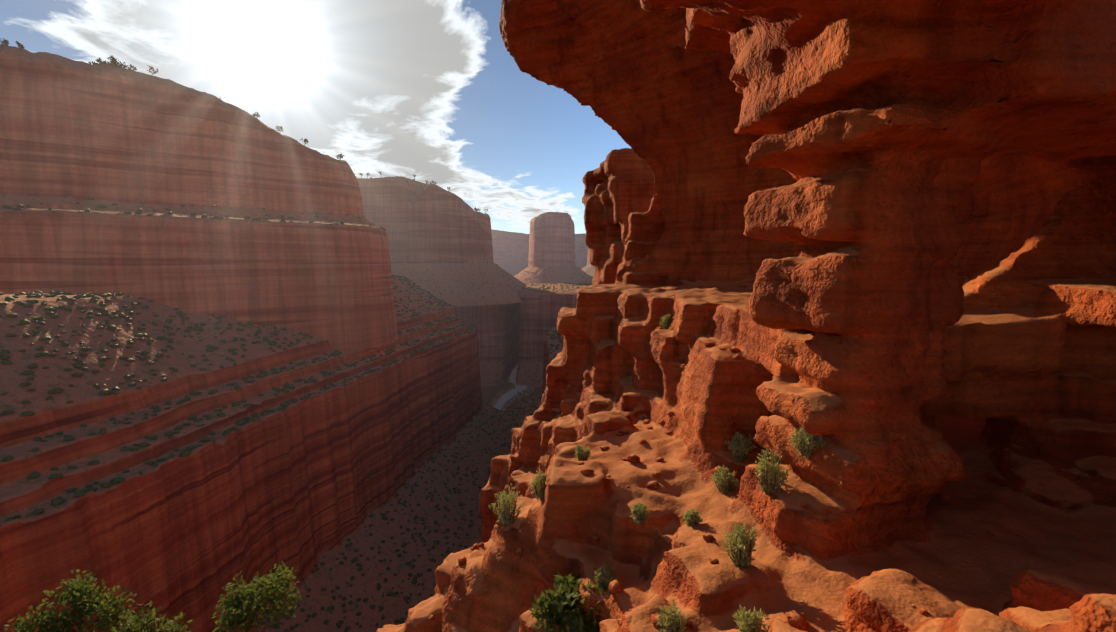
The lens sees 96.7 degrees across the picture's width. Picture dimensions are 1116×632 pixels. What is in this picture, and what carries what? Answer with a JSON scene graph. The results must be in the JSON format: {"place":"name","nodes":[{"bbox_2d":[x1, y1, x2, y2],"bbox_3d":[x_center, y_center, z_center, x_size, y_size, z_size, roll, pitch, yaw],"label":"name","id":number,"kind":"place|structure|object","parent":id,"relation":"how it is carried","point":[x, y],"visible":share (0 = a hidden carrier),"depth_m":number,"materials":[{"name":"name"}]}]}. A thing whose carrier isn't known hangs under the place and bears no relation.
{"place":"outdoors","nodes":[
{"label":"outdoors","id":0,"kind":"place"},
{"bbox_2d":[0,44,397,351],"bbox_3d":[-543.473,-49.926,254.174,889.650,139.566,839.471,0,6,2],"label":"mesa","id":1,"kind":"structure","parent":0,"point":[72,132],"depth_m":221.71,"materials":[{"name":"red stone"}]},
{"bbox_2d":[0,38,487,213],"bbox_3d":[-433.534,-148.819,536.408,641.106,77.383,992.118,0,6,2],"label":"trees","id":2,"kind":"object","parent":1,"relation":"on","point":[116,62],"depth_m":224.77,"materials":[{"name":"green plant"}]},
{"bbox_2d":[0,277,518,631],"bbox_3d":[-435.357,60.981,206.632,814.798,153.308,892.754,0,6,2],"label":"gorge","id":3,"kind":"structure","parent":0,"point":[303,487],"depth_m":184.97,"materials":[{"name":"red stone"}]},
{"bbox_2d":[0,197,593,631],"bbox_3d":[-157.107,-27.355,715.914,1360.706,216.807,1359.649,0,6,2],"label":"desert shrubs","id":4,"kind":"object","parent":3,"relation":"on","point":[156,411],"visible":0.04,"depth_m":200.74,"materials":[{"name":"green plant"}]},
{"bbox_2d":[0,0,630,233],"label":"sky","id":5,"kind":"structure","parent":0,"point":[429,90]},
{"bbox_2d":[357,176,525,305],"bbox_3d":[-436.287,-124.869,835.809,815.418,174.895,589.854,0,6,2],"label":"mesa","id":6,"kind":"structure","parent":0,"point":[435,230],"depth_m":659.25,"materials":[{"name":"brown stone"}]},
{"bbox_2d":[491,229,529,275],"bbox_3d":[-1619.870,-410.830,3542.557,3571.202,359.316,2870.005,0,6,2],"label":"mesa","id":7,"kind":"structure","parent":0,"point":[511,253],"depth_m":2810.95,"materials":[{"name":"brown stone"}]},
{"bbox_2d":[494,364,527,409],"bbox_3d":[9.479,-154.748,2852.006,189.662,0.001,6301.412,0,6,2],"label":"river water","id":8,"kind":"structure","parent":0,"point":[504,398],"depth_m":609.70,"materials":[{"name":"grey liquid"}]},
{"bbox_2d":[481,374,542,412],"bbox_3d":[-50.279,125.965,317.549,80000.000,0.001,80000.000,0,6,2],"label":"riverbank","id":9,"kind":"structure","parent":0,"point":[537,392],"depth_m":594.88,"materials":[{"name":"soil"}]},
{"bbox_2d":[491,363,534,410],"bbox_3d":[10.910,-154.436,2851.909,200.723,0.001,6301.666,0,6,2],"label":"riverbank","id":10,"kind":"structure","parent":0,"point":[499,394],"depth_m":592.65,"materials":[{"name":"brown"}]},
{"bbox_2d":[477,325,563,543],"bbox_3d":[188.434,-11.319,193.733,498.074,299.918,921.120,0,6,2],"label":"gorge","id":11,"kind":"structure","parent":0,"point":[548,358],"depth_m":411.39,"materials":[{"name":"brown stone"}]},
{"bbox_2d":[4,561,606,631],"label":"trees","id":12,"kind":"object","parent":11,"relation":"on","point":[563,600],"depth_m":22.40,"materials":[{"name":"green plant"}]},
{"bbox_2d":[376,0,1115,631],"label":"outcrop rock","id":13,"kind":"object","parent":11,"relation":"on","point":[874,240],"visible":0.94,"depth_m":10.27,"materials":[{"name":"orange stone"}]},
{"bbox_2d":[582,148,656,283],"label":"outcrop rock","id":14,"kind":"object","parent":13,"relation":"on","point":[619,187],"visible":0.19,"depth_m":50.28,"materials":[{"name":"stone"}]},
{"bbox_2d":[488,313,825,631],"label":"sage","id":15,"kind":"object","parent":13,"relation":"on","point":[674,617],"depth_m":10.16,"materials":[{"name":"green plant"}]},
{"bbox_2d":[428,327,1034,631],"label":"ledge stones","id":16,"kind":"object","parent":13,"relation":"on","point":[796,620],"visible":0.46,"depth_m":12.29,"materials":[{"name":"orange stone"}]},
{"bbox_2d":[452,283,590,386],"bbox_3d":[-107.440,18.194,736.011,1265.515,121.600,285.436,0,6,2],"label":"canyon wall","id":17,"kind":"structure","parent":0,"point":[525,326],"depth_m":673.71,"materials":[{"name":"brown stone"}]},
{"bbox_2d":[514,212,592,282],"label":"butte","id":18,"kind":"object","parent":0,"point":[552,243],"depth_m":916.10,"materials":[{"name":"brown stone"}]},
{"bbox_2d":[529,233,587,268],"bbox_3d":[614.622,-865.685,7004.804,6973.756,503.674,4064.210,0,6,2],"label":"mesa","id":19,"kind":"structure","parent":0,"point":[581,248],"depth_m":5831.76,"materials":[{"name":"brown stone"}]},
{"bbox_2d":[581,248,594,276],"bbox_3d":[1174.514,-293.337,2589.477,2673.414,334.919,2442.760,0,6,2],"label":"butte","id":20,"kind":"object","parent":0,"point":[589,269],"depth_m":1949.28,"materials":[{"name":"brown stone"}]}
]}

